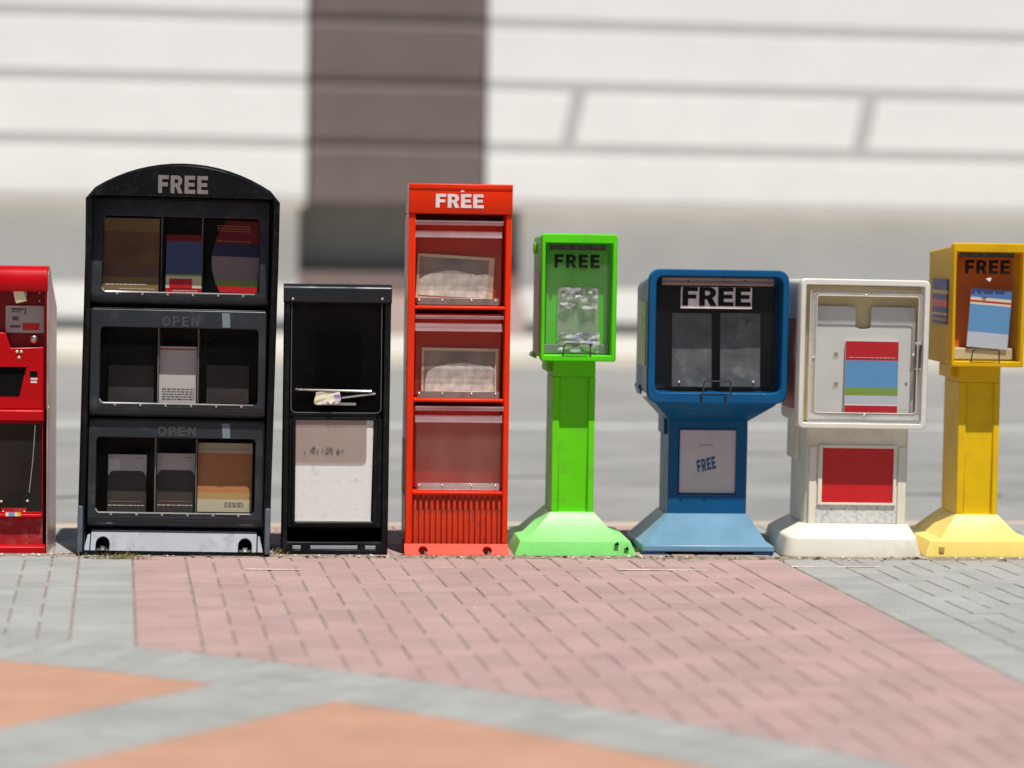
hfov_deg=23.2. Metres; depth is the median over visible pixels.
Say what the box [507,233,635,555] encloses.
newspaper box
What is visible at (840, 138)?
building
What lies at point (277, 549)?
weed
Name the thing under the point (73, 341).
pavement
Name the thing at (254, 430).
door
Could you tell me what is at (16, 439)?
window
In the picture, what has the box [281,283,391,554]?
newspaper box
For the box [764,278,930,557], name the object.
newspaper box
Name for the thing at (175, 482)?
flyer
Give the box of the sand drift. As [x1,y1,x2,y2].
[0,553,1023,560]
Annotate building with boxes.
[0,0,1023,335]
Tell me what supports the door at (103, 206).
in the magazine rack
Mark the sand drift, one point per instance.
(600, 557)
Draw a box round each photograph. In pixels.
[416,253,494,298]
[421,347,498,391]
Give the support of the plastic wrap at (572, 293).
in the newspaper box at (565, 519)
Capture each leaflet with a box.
[108,342,154,402]
[206,342,249,403]
[966,288,1011,349]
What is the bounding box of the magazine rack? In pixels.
[77,163,279,555]
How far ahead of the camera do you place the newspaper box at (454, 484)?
9.76 m
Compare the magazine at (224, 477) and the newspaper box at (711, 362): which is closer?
the magazine at (224, 477)
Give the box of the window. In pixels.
[0,423,41,511]
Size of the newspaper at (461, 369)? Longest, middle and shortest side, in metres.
0.301 x 0.191 x 0.006 m
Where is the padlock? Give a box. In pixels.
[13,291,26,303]
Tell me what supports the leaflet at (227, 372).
in the magazine rack
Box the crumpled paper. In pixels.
[314,392,340,404]
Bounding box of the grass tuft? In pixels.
[77,550,155,559]
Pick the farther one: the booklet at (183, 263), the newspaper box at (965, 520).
the newspaper box at (965, 520)
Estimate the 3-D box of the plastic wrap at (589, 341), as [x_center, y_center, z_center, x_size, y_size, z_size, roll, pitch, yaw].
[0.261,-0.162,9.774,0.169,0.080,0.018,1,4,-5]
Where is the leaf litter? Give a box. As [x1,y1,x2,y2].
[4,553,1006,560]
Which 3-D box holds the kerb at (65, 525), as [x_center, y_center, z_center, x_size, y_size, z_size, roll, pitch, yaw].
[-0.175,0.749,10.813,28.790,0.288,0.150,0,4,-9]
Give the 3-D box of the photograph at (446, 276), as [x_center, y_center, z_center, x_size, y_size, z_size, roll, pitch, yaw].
[-0.222,-0.415,9.755,0.300,0.174,0.006,3,0,-5]
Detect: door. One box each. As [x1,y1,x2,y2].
[87,417,264,528]
[89,307,266,418]
[91,197,269,307]
[415,220,498,305]
[415,315,498,398]
[415,406,496,486]
[807,289,923,422]
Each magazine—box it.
[102,218,159,292]
[197,443,252,511]
[212,221,259,293]
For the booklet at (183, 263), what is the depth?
9.63 m
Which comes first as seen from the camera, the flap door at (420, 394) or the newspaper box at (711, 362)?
the flap door at (420, 394)
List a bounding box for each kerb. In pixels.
[56,521,1023,527]
[57,351,1023,369]
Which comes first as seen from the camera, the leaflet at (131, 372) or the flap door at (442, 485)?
the leaflet at (131, 372)
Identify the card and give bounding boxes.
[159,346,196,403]
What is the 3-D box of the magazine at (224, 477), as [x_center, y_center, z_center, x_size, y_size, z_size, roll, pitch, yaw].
[-1.115,0.363,9.698,0.209,0.267,0.010,1,-2,-5]
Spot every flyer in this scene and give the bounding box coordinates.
[107,454,146,511]
[156,453,194,511]
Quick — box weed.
[270,547,287,553]
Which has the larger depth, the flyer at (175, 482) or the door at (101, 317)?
the flyer at (175, 482)
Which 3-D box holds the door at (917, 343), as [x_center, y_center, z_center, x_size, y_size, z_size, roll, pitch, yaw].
[1.391,-0.109,9.823,0.455,0.523,0.043,1,3,-5]
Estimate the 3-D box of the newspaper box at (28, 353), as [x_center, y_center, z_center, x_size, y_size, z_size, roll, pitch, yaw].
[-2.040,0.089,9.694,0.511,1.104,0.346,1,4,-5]
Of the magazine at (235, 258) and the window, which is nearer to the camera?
the window
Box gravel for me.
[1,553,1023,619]
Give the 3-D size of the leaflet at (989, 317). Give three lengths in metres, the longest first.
0.234 x 0.166 x 0.007 m
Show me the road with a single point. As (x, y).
(626, 460)
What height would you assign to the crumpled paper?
0.051 m
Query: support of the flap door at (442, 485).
in the newspaper box at (454, 484)
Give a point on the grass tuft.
(123, 556)
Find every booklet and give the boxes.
[165,234,202,292]
[844,341,898,412]
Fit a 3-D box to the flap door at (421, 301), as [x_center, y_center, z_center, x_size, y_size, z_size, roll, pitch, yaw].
[-0.206,-0.470,9.680,0.342,0.327,0.040,1,4,-5]
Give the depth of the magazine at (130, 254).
9.62 m
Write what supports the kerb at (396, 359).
on the ground
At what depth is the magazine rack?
9.60 m
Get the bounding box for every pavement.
[0,524,1023,767]
[57,331,636,354]
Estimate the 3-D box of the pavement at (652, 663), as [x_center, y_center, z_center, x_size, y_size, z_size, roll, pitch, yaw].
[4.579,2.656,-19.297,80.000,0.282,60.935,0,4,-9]
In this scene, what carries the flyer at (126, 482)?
attached to the magazine rack
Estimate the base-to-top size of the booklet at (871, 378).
0.283 m
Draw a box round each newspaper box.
[0,265,56,552]
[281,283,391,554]
[401,183,512,554]
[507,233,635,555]
[626,269,788,554]
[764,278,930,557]
[909,243,1023,556]
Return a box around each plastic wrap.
[559,288,597,309]
[560,333,599,351]
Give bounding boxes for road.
[56,364,1023,522]

